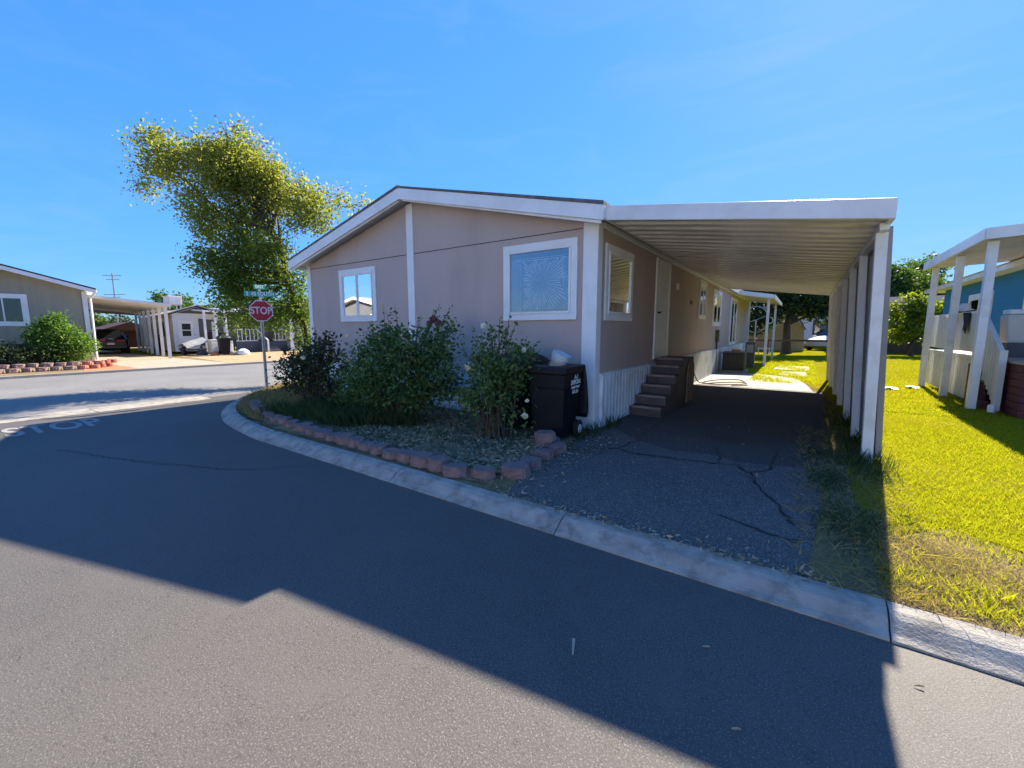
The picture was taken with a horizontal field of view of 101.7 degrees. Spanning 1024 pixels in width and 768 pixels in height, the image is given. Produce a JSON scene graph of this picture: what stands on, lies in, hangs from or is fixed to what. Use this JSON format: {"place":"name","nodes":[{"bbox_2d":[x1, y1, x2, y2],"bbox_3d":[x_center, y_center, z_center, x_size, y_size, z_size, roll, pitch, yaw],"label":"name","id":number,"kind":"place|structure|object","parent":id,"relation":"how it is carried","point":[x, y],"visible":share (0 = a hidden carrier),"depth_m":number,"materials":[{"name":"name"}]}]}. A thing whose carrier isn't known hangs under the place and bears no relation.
{"place":"outdoors","nodes":[
{"label":"outdoors","id":0,"kind":"place"},
{"bbox_2d":[91,322,145,346],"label":"brown shed","id":1,"kind":"structure","parent":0,"point":[128,329],"depth_m":37.63,"materials":[{"name":"brown wood"}]},
{"bbox_2d":[0,347,288,376],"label":"yard","id":2,"kind":"structure","parent":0,"point":[67,371],"depth_m":17.43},
{"bbox_2d":[0,338,66,366],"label":"juniper bush","id":3,"kind":"object","parent":2,"relation":"on","point":[7,352],"visible":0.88,"depth_m":17.38,"materials":[{"name":"green plant"}]},
{"bbox_2d":[0,264,97,364],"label":"neighbour home","id":4,"kind":"object","parent":2,"relation":"on","point":[26,294],"visible":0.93,"depth_m":18.77,"materials":[{"name":"beige"}]},
{"bbox_2d":[0,293,30,325],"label":"window","id":5,"kind":"structure","parent":4,"relation":"in","point":[12,306],"depth_m":18.37,"materials":[{"name":"white paint"}]},
{"bbox_2d":[12,308,101,363],"bbox_3d":[-20.115,-2.082,18.515,2.833,2.521,2.090,-3,8,-21],"label":"juniper bush","id":6,"kind":"object","parent":2,"relation":"on","point":[58,333],"visible":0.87,"depth_m":18.27,"materials":[{"name":"green plant"}]},
{"bbox_2d":[89,312,116,325],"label":"distant tree","id":7,"kind":"object","parent":2,"relation":"on","point":[99,320],"visible":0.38,"depth_m":60.60,"materials":[{"name":"green plant"}]},
{"bbox_2d":[80,362,135,371],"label":"red gravel","id":8,"kind":"structure","parent":2,"relation":"on","point":[115,367],"depth_m":16.87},
{"bbox_2d":[102,314,137,322],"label":"distant tree","id":9,"kind":"object","parent":2,"relation":"on","point":[113,318],"visible":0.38,"depth_m":69.50,"materials":[{"name":"green plant"}]},
{"bbox_2d":[89,309,170,316],"bbox_3d":[-33.297,-4.871,34.984,3.000,3.750,7.000,5,9,34],"label":"carport","id":10,"kind":"object","parent":2,"relation":"on","point":[108,312],"visible":0.05,"depth_m":34.61,"materials":[{"name":"beige metal"}]},
{"bbox_2d":[137,304,247,351],"bbox_3d":[-25.144,-4.516,33.099,14.700,3.230,5.550,7,10,42],"label":"distant home","id":11,"kind":"object","parent":2,"relation":"on","point":[185,324],"visible":0.45,"depth_m":27.47,"materials":[{"name":"white"}]},
{"bbox_2d":[163,295,181,309],"bbox_3d":[-26.069,-6.237,32.025,1.020,1.020,0.880,5,9,34],"label":"evaporative cooler","id":12,"kind":"object","parent":11,"relation":"on","point":[173,300],"visible":0.82,"depth_m":31.71,"materials":[{"name":"beige metal"}]},
{"bbox_2d":[177,320,194,350],"bbox_3d":[-21.224,-3.151,27.169,0.060,1.950,0.800,7,10,42],"label":"door","id":13,"kind":"structure","parent":11,"relation":"in","point":[185,329],"depth_m":27.11,"materials":[{"name":"white paint"}]},
{"bbox_2d":[227,312,286,351],"bbox_3d":[-18.799,-3.905,30.843,4.040,2.900,4.400,5,9,34],"label":"distant porch","id":14,"kind":"object","parent":2,"relation":"on","point":[251,344],"visible":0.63,"depth_m":30.48,"materials":[{"name":"grey wood"}]},
{"bbox_2d":[234,301,309,350],"bbox_3d":[-18.969,-5.462,38.558,13.200,4.000,10.500,5,9,34],"label":"distant home","id":15,"kind":"object","parent":2,"relation":"on","point":[271,336],"visible":0.14,"depth_m":31.79,"materials":[{"name":"grey"}]},
{"bbox_2d":[112,349,182,355],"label":"lawn","id":16,"kind":"structure","parent":0,"point":[140,351],"depth_m":28.80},
{"bbox_2d":[87,295,171,357],"bbox_3d":[-24.911,-3.507,26.456,15.040,3.240,3.200,7,10,42],"label":"neighbour carport","id":17,"kind":"object","parent":16,"relation":"on","point":[136,307],"visible":0.98,"depth_m":25.35,"materials":[{"name":"white paint"}]},
{"bbox_2d":[0,362,301,417],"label":"cross street","id":18,"kind":"structure","parent":0,"point":[28,396],"depth_m":12.00,"materials":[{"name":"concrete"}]},
{"bbox_2d":[94,351,225,368],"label":"driveway","id":19,"kind":"structure","parent":0,"point":[136,361],"depth_m":21.33,"materials":[{"name":"beige concrete"}]},
{"bbox_2d":[91,329,129,353],"bbox_3d":[-27.325,-2.903,28.167,4.595,1.605,2.220,7,10,42],"label":"parked car","id":20,"kind":"object","parent":19,"relation":"on","point":[113,339],"visible":0.52,"depth_m":26.88,"materials":[{"name":"black paint"}]},
{"bbox_2d":[183,350,302,362],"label":"gravel","id":21,"kind":"structure","parent":0,"point":[258,356],"depth_m":23.63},
{"bbox_2d":[178,337,207,354],"bbox_3d":[-19.831,-2.355,25.873,1.600,1.106,1.160,5,9,34],"label":"covered trailer","id":22,"kind":"object","parent":21,"relation":"on","point":[190,343],"visible":0.82,"depth_m":25.51,"materials":[{"name":"white fabric"}]},
{"bbox_2d":[207,339,218,353],"bbox_3d":[-18.541,-2.326,26.140,0.620,0.920,0.750,5,9,34],"label":"old appliance","id":23,"kind":"object","parent":21,"relation":"on","point":[212,345],"visible":0.31,"depth_m":25.82,"materials":[{"name":"white metal"}]},
{"bbox_2d":[216,335,230,354],"bbox_3d":[-17.760,-2.398,25.707,0.738,1.234,0.660,6,10,39],"label":"wheelie bin","id":24,"kind":"object","parent":21,"relation":"on","point":[223,341],"visible":0.86,"depth_m":25.51,"materials":[{"name":"black plastic"}]},
{"bbox_2d":[191,308,277,351],"bbox_3d":[-19.618,-3.834,29.523,3.800,3.100,5.100,5,9,34],"label":"front awning","id":25,"kind":"object","parent":21,"relation":"on","point":[204,324],"visible":0.41,"depth_m":26.91,"materials":[{"name":"white paint"}]},
{"bbox_2d":[369,442,387,455],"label":"edging block","id":26,"kind":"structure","parent":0,"point":[376,449],"depth_m":5.22,"materials":[{"name":"concrete"}]},
{"bbox_2d":[0,393,1023,767],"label":"road","id":27,"kind":"structure","parent":0,"point":[162,605],"depth_m":2.20,"materials":[{"name":"grey asphalt"}]},
{"bbox_2d":[1,418,99,436],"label":"road marking","id":28,"kind":"object","parent":27,"relation":"on","point":[52,425],"visible":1,"depth_m":7.15,"materials":[{"name":"paint"}]},
{"bbox_2d":[0,0,1023,323],"label":"sky","id":29,"kind":"structure","parent":0,"point":[918,103],"materials":[{"name":"blue"}]},
{"bbox_2d":[236,347,1023,637],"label":"yard ground","id":30,"kind":"structure","parent":0,"point":[819,556],"depth_m":2.94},
{"bbox_2d":[293,422,313,430],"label":"edging block","id":31,"kind":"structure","parent":30,"relation":"on","point":[301,426],"depth_m":6.40,"materials":[{"name":"concrete"}]},
{"bbox_2d":[314,428,332,437],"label":"edging block","id":32,"kind":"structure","parent":30,"relation":"on","point":[320,433],"depth_m":6.05,"materials":[{"name":"concrete"}]},
{"bbox_2d":[397,449,416,463],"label":"edging block","id":33,"kind":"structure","parent":30,"relation":"on","point":[403,456],"depth_m":4.92,"materials":[{"name":"concrete"}]},
{"bbox_2d":[238,389,595,483],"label":"bed soil","id":34,"kind":"structure","parent":30,"relation":"on","point":[276,425],"depth_m":6.01,"materials":[{"name":"brown soil"}]},
{"bbox_2d":[249,299,272,387],"bbox_3d":[-6.252,-0.960,10.493,0.503,2.300,0.070,-6,9,-37],"label":"stop sign","id":35,"kind":"object","parent":34,"relation":"on","point":[260,311],"visible":0.99,"depth_m":10.41,"materials":[{"name":"metal"}]},
{"bbox_2d":[244,291,275,301],"bbox_3d":[-6.235,-2.167,10.317,0.680,0.245,0.016,-3,8,-25],"label":"street name sign","id":36,"kind":"object","parent":35,"relation":"attached to","point":[260,294],"visible":1,"depth_m":10.31,"materials":[{"name":"metal"}]},
{"bbox_2d":[236,381,383,418],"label":"dry grass","id":37,"kind":"structure","parent":34,"relation":"on","point":[267,396],"depth_m":9.15,"materials":[{"name":"plant"}]},
{"bbox_2d":[260,327,363,404],"bbox_3d":[-3.821,-0.300,8.089,2.125,1.630,1.136,1,8,11],"label":"rose bush","id":38,"kind":"object","parent":34,"relation":"on","point":[313,378],"visible":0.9,"depth_m":7.92,"materials":[{"name":"green plant"}]},
{"bbox_2d":[253,394,435,427],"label":"tall grass","id":39,"kind":"structure","parent":34,"relation":"on","point":[323,410],"depth_m":6.83,"materials":[{"name":"green plant"}]},
{"bbox_2d":[334,432,355,444],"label":"edging block","id":40,"kind":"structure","parent":34,"relation":"on","point":[340,438],"depth_m":5.71,"materials":[{"name":"concrete"}]},
{"bbox_2d":[347,436,366,447],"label":"edging block","id":41,"kind":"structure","parent":34,"relation":"on","point":[353,441],"depth_m":5.55,"materials":[{"name":"concrete"}]},
{"bbox_2d":[358,440,375,450],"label":"edging block","id":42,"kind":"object","parent":34,"relation":"on","point":[363,445],"depth_m":5.41,"materials":[{"name":"concrete"}]},
{"bbox_2d":[381,447,402,459],"bbox_3d":[-1.476,0.869,5.141,0.289,0.122,0.208,4,11,33],"label":"edging block","id":43,"kind":"object","parent":34,"relation":"on","point":[389,453],"depth_m":5.08,"materials":[{"name":"concrete"}]},
{"bbox_2d":[322,304,473,423],"bbox_3d":[-1.935,-0.320,6.846,2.631,1.992,1.291,1,8,10],"label":"rose bush","id":44,"kind":"object","parent":34,"relation":"on","point":[422,388],"visible":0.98,"depth_m":6.73,"materials":[{"name":"green plant"}]},
{"bbox_2d":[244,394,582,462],"bbox_3d":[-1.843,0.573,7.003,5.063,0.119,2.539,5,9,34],"label":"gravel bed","id":45,"kind":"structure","parent":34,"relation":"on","point":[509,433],"depth_m":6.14,"materials":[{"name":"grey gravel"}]},
{"bbox_2d":[410,450,432,468],"bbox_3d":[-1.039,0.875,4.826,0.306,0.143,0.229,5,10,40],"label":"edging block","id":46,"kind":"object","parent":34,"relation":"on","point":[418,459],"depth_m":4.74,"materials":[{"name":"concrete"}]},
{"bbox_2d":[427,454,449,472],"bbox_3d":[-0.833,0.897,4.699,0.223,0.152,0.269,-6,9,-39],"label":"edging block","id":47,"kind":"object","parent":34,"relation":"on","point":[436,463],"depth_m":4.61,"materials":[{"name":"concrete"}]},
{"bbox_2d":[337,413,547,473],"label":"leaf litter","id":48,"kind":"object","parent":34,"relation":"on","point":[509,456],"visible":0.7,"depth_m":5.73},
{"bbox_2d":[442,463,467,477],"bbox_3d":[-0.610,0.932,4.500,0.298,0.126,0.215,-1,3,17],"label":"edging block","id":49,"kind":"object","parent":34,"relation":"on","point":[454,470],"depth_m":4.42,"materials":[{"name":"concrete"}]},
{"bbox_2d":[447,310,541,441],"bbox_3d":[-0.236,-0.118,5.878,1.466,1.834,1.094,2,8,12],"label":"rose bush","id":50,"kind":"object","parent":34,"relation":"on","point":[494,373],"visible":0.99,"depth_m":5.81,"materials":[{"name":"green plant"}]},
{"bbox_2d":[495,351,549,427],"bbox_3d":[0.143,0.087,6.578,0.660,1.234,0.738,6,10,40],"label":"wheelie bin","id":51,"kind":"object","parent":34,"relation":"on","point":[521,404],"visible":0.24,"depth_m":6.33,"materials":[{"name":"black plastic"}]},
{"bbox_2d":[526,363,587,437],"bbox_3d":[0.679,0.243,6.083,0.619,1.050,0.899,4,9,31],"label":"wheelie bin","id":52,"kind":"object","parent":34,"relation":"on","point":[559,399],"visible":0.98,"depth_m":5.77,"materials":[{"name":"black plastic"}]},
{"bbox_2d":[549,349,570,365],"bbox_3d":[0.664,-0.330,5.862,0.285,0.222,0.276,22,17,2],"label":"trash bag","id":53,"kind":"object","parent":52,"relation":"in","point":[559,358],"visible":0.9,"depth_m":5.77,"materials":[{"name":"white plastic"}]},
{"bbox_2d":[471,465,495,479],"bbox_3d":[-0.304,0.954,4.454,0.282,0.127,0.224,-1,6,12],"label":"edging block","id":54,"kind":"object","parent":30,"relation":"on","point":[484,472],"depth_m":4.37,"materials":[{"name":"concrete"}]},
{"bbox_2d":[501,461,530,479],"bbox_3d":[0.042,0.937,4.482,0.322,0.158,0.241,0,11,-3],"label":"edging block","id":55,"kind":"object","parent":30,"relation":"on","point":[513,470],"depth_m":4.40,"materials":[{"name":"concrete"}]},
{"bbox_2d":[288,185,755,428],"bbox_3d":[4.187,-2.836,17.297,8.360,4.310,22.351,5,9,34],"label":"mobile home","id":56,"kind":"object","parent":30,"relation":"on","point":[615,309],"visible":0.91,"depth_m":7.81,"materials":[{"name":"beige paint"}]},
{"bbox_2d":[338,266,377,321],"bbox_3d":[-3.550,-2.036,9.560,1.350,1.195,0.052,5,9,34],"label":"window","id":57,"kind":"structure","parent":56,"relation":"in","point":[357,286],"depth_m":9.52,"materials":[{"name":"white glass"}]},
{"bbox_2d":[503,237,578,320],"bbox_3d":[0.429,-1.675,6.818,1.400,1.245,0.052,5,9,34],"label":"window","id":58,"kind":"structure","parent":56,"relation":"in","point":[540,279],"depth_m":6.79,"materials":[{"name":"glass"}]},
{"bbox_2d":[603,243,634,321],"bbox_3d":[1.823,-1.660,7.017,0.047,1.185,1.260,5,9,34],"label":"window","id":59,"kind":"structure","parent":56,"relation":"in","point":[619,263],"depth_m":6.93,"materials":[{"name":"white glass"}]},
{"bbox_2d":[652,257,671,358],"bbox_3d":[3.345,-1.633,9.196,0.085,2.110,1.100,5,9,34],"label":"door","id":60,"kind":"structure","parent":56,"relation":"in","point":[661,308],"depth_m":9.15,"materials":[{"name":"white paint"}]},
{"bbox_2d":[697,279,707,318],"bbox_3d":[5.829,-2.564,12.713,0.047,1.150,1.100,5,9,34],"label":"window","id":61,"kind":"structure","parent":56,"relation":"in","point":[703,285],"depth_m":12.64,"materials":[{"name":"white glass"}]},
{"bbox_2d":[711,289,722,325],"bbox_3d":[7.342,-2.695,14.890,0.047,1.250,1.700,5,9,34],"label":"window","id":62,"kind":"structure","parent":56,"relation":"in","point":[717,295],"depth_m":14.76,"materials":[{"name":"white glass"}]},
{"bbox_2d":[728,297,737,344],"bbox_3d":[9.824,-2.768,18.482,0.047,2.030,2.000,5,9,34],"label":"sliding door","id":63,"kind":"structure","parent":56,"relation":"in","point":[734,302],"depth_m":18.37,"materials":[{"name":"white paint"}]},
{"bbox_2d":[520,455,541,470],"bbox_3d":[0.213,0.914,4.748,0.275,0.132,0.227,-6,11,-32],"label":"edging block","id":64,"kind":"object","parent":30,"relation":"on","point":[533,462],"depth_m":4.68,"materials":[{"name":"concrete"}]},
{"bbox_2d":[535,448,553,460],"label":"edging block","id":65,"kind":"object","parent":30,"relation":"on","point":[545,454],"depth_m":5.01,"materials":[{"name":"concrete"}]},
{"bbox_2d":[535,441,553,447],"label":"edging block","id":66,"kind":"object","parent":30,"relation":"on","point":[541,444],"depth_m":5.42,"materials":[{"name":"concrete"}]},
{"bbox_2d":[534,430,555,442],"bbox_3d":[0.440,0.690,5.497,0.286,0.134,0.214,-2,8,11],"label":"edging block","id":67,"kind":"object","parent":66,"relation":"on","point":[547,436],"depth_m":5.41,"materials":[{"name":"concrete"}]},
{"bbox_2d":[548,442,566,454],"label":"edging block","id":68,"kind":"object","parent":30,"relation":"on","point":[557,447],"depth_m":5.30,"materials":[{"name":"concrete"}]},
{"bbox_2d":[694,371,812,391],"bbox_3d":[7.697,-0.151,13.197,2.920,0.001,4.490,5,9,34],"label":"concrete pad","id":69,"kind":"object","parent":30,"relation":"on","point":[795,385],"visible":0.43,"depth_m":12.38,"materials":[{"name":"grey concrete"}]},
{"bbox_2d":[694,373,747,385],"bbox_3d":[6.158,-0.404,12.013,1.170,0.810,2.495,7,10,43],"label":"garden hose","id":70,"kind":"object","parent":69,"relation":"on","point":[743,382],"visible":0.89,"depth_m":12.18,"materials":[{"name":"rubber"}]},
{"bbox_2d":[719,351,747,372],"bbox_3d":[8.339,-0.843,15.629,0.880,0.745,0.850,5,9,34],"label":"air conditioner","id":71,"kind":"object","parent":69,"relation":"on","point":[735,362],"visible":1,"depth_m":15.33,"materials":[{"name":"metal"}]},
{"bbox_2d":[752,304,827,347],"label":"white house","id":72,"kind":"structure","parent":30,"relation":"on","point":[811,330],"depth_m":37.34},
{"bbox_2d":[812,321,827,334],"bbox_3d":[27.379,-4.980,36.984,1.130,1.250,0.062,5,9,34],"label":"window","id":73,"kind":"structure","parent":72,"relation":"in","point":[816,330],"depth_m":37.08,"materials":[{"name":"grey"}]},
{"bbox_2d":[813,409,931,492],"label":"grass","id":74,"kind":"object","parent":30,"relation":"on","point":[863,457],"visible":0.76,"depth_m":4.91,"materials":[{"name":"green plant"}]},
{"bbox_2d":[825,261,951,301],"bbox_3d":[33.887,-7.166,37.650,12.469,7.615,8.426,-1,8,-11],"label":"round tree","id":75,"kind":"object","parent":30,"relation":"on","point":[905,275],"visible":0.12,"depth_m":35.74,"materials":[{"name":"green plant"}]},
{"bbox_2d":[895,251,954,283],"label":"loose tree","id":76,"kind":"object","parent":30,"relation":"on","point":[915,264],"visible":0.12,"depth_m":42.36,"materials":[{"name":"green plant"}]},
{"bbox_2d":[507,386,823,576],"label":"driveway","id":77,"kind":"structure","parent":0,"point":[728,488],"depth_m":3.97,"materials":[{"name":"grey asphalt"}]},
{"bbox_2d":[573,412,626,440],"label":"corner weeds","id":78,"kind":"object","parent":77,"relation":"on","point":[609,425],"visible":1,"depth_m":6.31,"materials":[{"name":"green plant"}]},
{"bbox_2d":[489,436,837,587],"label":"edge litter","id":79,"kind":"object","parent":77,"relation":"on","point":[725,554],"visible":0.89,"depth_m":3.20,"materials":[{"name":"grey plant"}]},
{"bbox_2d":[620,449,795,525],"bbox_3d":[2.245,0.967,4.588,0.916,0.001,2.385,-3,8,-21],"label":"driveway crack","id":80,"kind":"object","parent":77,"relation":"on","point":[773,500],"visible":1,"depth_m":4.17,"materials":[{"name":"black asphalt"}]},
{"bbox_2d":[612,384,822,466],"bbox_3d":[4.368,0.493,8.257,3.100,0.001,7.430,5,9,34],"label":"driveway patch","id":81,"kind":"object","parent":77,"relation":"on","point":[711,405],"visible":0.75,"depth_m":6.97,"materials":[{"name":"grey asphalt"}]},
{"bbox_2d":[629,356,693,417],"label":"entry steps","id":82,"kind":"structure","parent":81,"relation":"on","point":[667,387],"depth_m":8.23,"materials":[{"name":"brown wood"}]},
{"bbox_2d":[748,317,805,350],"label":"tan shed","id":83,"kind":"structure","parent":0,"point":[797,329],"depth_m":31.26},
{"bbox_2d":[746,347,1023,626],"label":"lawn","id":84,"kind":"structure","parent":0,"point":[814,353],"depth_m":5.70,"materials":[{"name":"green plant"}]},
{"bbox_2d":[745,342,755,367],"bbox_3d":[9.902,-1.219,17.345,0.350,1.050,0.290,5,9,34],"label":"meter pedestal","id":85,"kind":"object","parent":84,"relation":"on","point":[750,347],"visible":0.81,"depth_m":17.23,"materials":[{"name":"grey metal"}]},
{"bbox_2d":[606,198,897,462],"bbox_3d":[5.737,-1.310,9.531,3.280,3.304,11.148,5,9,34],"label":"carport","id":86,"kind":"object","parent":84,"relation":"on","point":[839,251],"visible":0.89,"depth_m":5.80,"materials":[{"name":"white paint"}]},
{"bbox_2d":[734,290,781,365],"bbox_3d":[11.975,-2.696,20.214,1.490,3.240,6.640,5,9,34],"label":"patio cover","id":87,"kind":"object","parent":84,"relation":"on","point":[768,299],"visible":0.91,"depth_m":17.89,"materials":[{"name":"white metal"}]},
{"bbox_2d":[750,358,820,384],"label":"back yard grass","id":88,"kind":"structure","parent":84,"relation":"on","point":[790,375],"depth_m":15.12,"materials":[{"name":"green plant"}]},
{"bbox_2d":[748,339,827,353],"bbox_3d":[17.713,-2.352,26.454,6.400,0.950,0.100,5,9,34],"label":"yard rail","id":89,"kind":"object","parent":84,"relation":"on","point":[791,340],"visible":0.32,"depth_m":26.48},
{"bbox_2d":[804,329,827,349],"bbox_3d":[25.195,-3.526,32.733,4.795,1.665,2.240,-3,8,-25],"label":"parked car","id":90,"kind":"object","parent":84,"relation":"on","point":[823,335],"visible":0.22,"depth_m":32.20,"materials":[{"name":"white paint"}]},
{"bbox_2d":[743,273,898,353],"bbox_3d":[18.438,-5.476,27.404,9.847,6.930,4.470,1,7,5],"label":"yard tree","id":91,"kind":"object","parent":84,"relation":"on","point":[807,306],"visible":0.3,"depth_m":26.87,"materials":[{"name":"green plant"}]},
{"bbox_2d":[782,424,985,626],"bbox_3d":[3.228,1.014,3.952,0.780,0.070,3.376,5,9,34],"label":"verge grass","id":92,"kind":"structure","parent":84,"relation":"on","point":[832,479],"depth_m":3.45,"materials":[{"name":"green plant"}]},
{"bbox_2d":[887,329,935,353],"bbox_3d":[27.897,-2.666,25.650,9.590,1.780,0.180,5,9,34],"label":"board fence","id":93,"kind":"object","parent":84,"relation":"on","point":[891,347],"visible":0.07,"depth_m":27.23,"materials":[{"name":"wood"}]},
{"bbox_2d":[887,290,943,355],"bbox_3d":[24.456,-3.673,25.050,4.653,3.932,2.738,0,7,3],"label":"lime bush","id":94,"kind":"object","parent":84,"relation":"on","point":[911,325],"visible":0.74,"depth_m":24.84,"materials":[{"name":"green plant"}]},
{"bbox_2d":[888,295,944,351],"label":"grey shed","id":95,"kind":"structure","parent":84,"relation":"on","point":[938,297],"depth_m":29.76,"materials":[{"name":"grey"}]},
{"bbox_2d":[820,354,1023,422],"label":"mown grass","id":96,"kind":"structure","parent":84,"relation":"on","point":[942,414],"depth_m":8.97,"materials":[{"name":"green plant"}]},
{"bbox_2d":[843,449,1023,635],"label":"dry lawn grass","id":97,"kind":"structure","parent":84,"relation":"on","point":[992,570],"depth_m":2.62,"materials":[{"name":"plant"}]},
{"bbox_2d":[918,223,1023,408],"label":"porch cover","id":98,"kind":"object","parent":84,"relation":"on","point":[990,248],"visible":0.91,"depth_m":8.98,"materials":[{"name":"white paint"}]},
{"bbox_2d":[923,257,1023,380],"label":"blue home","id":99,"kind":"object","parent":84,"relation":"on","point":[1008,291],"visible":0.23,"depth_m":12.13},
{"bbox_2d":[968,291,993,317],"bbox_3d":[15.056,-2.313,13.463,0.052,1.220,2.200,5,9,34],"label":"window","id":100,"kind":"structure","parent":99,"relation":"in","point":[974,299],"depth_m":13.67,"materials":[{"name":"white paint"}]},
{"bbox_2d":[926,311,1023,418],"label":"deck","id":101,"kind":"structure","parent":84,"relation":"on","point":[1002,373],"depth_m":8.34,"materials":[{"name":"white paint"}]},
{"bbox_2d":[962,310,975,333],"bbox_3d":[10.278,-1.386,9.365,0.185,0.533,0.577,5,9,34],"label":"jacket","id":102,"kind":"object","parent":101,"relation":"hanging from","point":[966,316],"visible":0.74,"depth_m":9.31,"materials":[{"name":"fabric"}]},
{"bbox_2d":[999,309,1023,356],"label":"cool box","id":103,"kind":"object","parent":101,"relation":"on","point":[1011,337],"visible":0.91,"depth_m":8.62,"materials":[{"name":"white plastic"}]},
{"label":"ground","id":104,"kind":"structure","parent":0,"visible":0},
{"bbox_2d":[0,396,210,423],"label":"concrete gutter","id":105,"kind":"object","parent":104,"relation":"on","point":[81,411],"visible":0.77,"depth_m":8.54,"materials":[{"name":"grey concrete"}]},
{"bbox_2d":[0,360,288,379],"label":"kerb","id":106,"kind":"structure","parent":104,"relation":"on","point":[98,372],"depth_m":16.47,"materials":[{"name":"concrete"}]},
{"bbox_2d":[145,288,199,317],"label":"distant tree","id":107,"kind":"object","parent":104,"relation":"on","point":[157,297],"visible":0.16,"depth_m":64.83,"materials":[{"name":"green plant"}]},
{"bbox_2d":[111,110,372,366],"bbox_3d":[-8.023,-4.236,13.193,8.146,8.374,3.592,-1,7,-4],"label":"street tree","id":108,"kind":"object","parent":104,"relation":"on","point":[241,173],"visible":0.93,"depth_m":12.65,"materials":[{"name":"green plant"}]},
{"bbox_2d":[221,393,1023,684],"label":"kerb","id":109,"kind":"structure","parent":104,"relation":"on","point":[990,651],"depth_m":2.75,"materials":[{"name":"concrete"}]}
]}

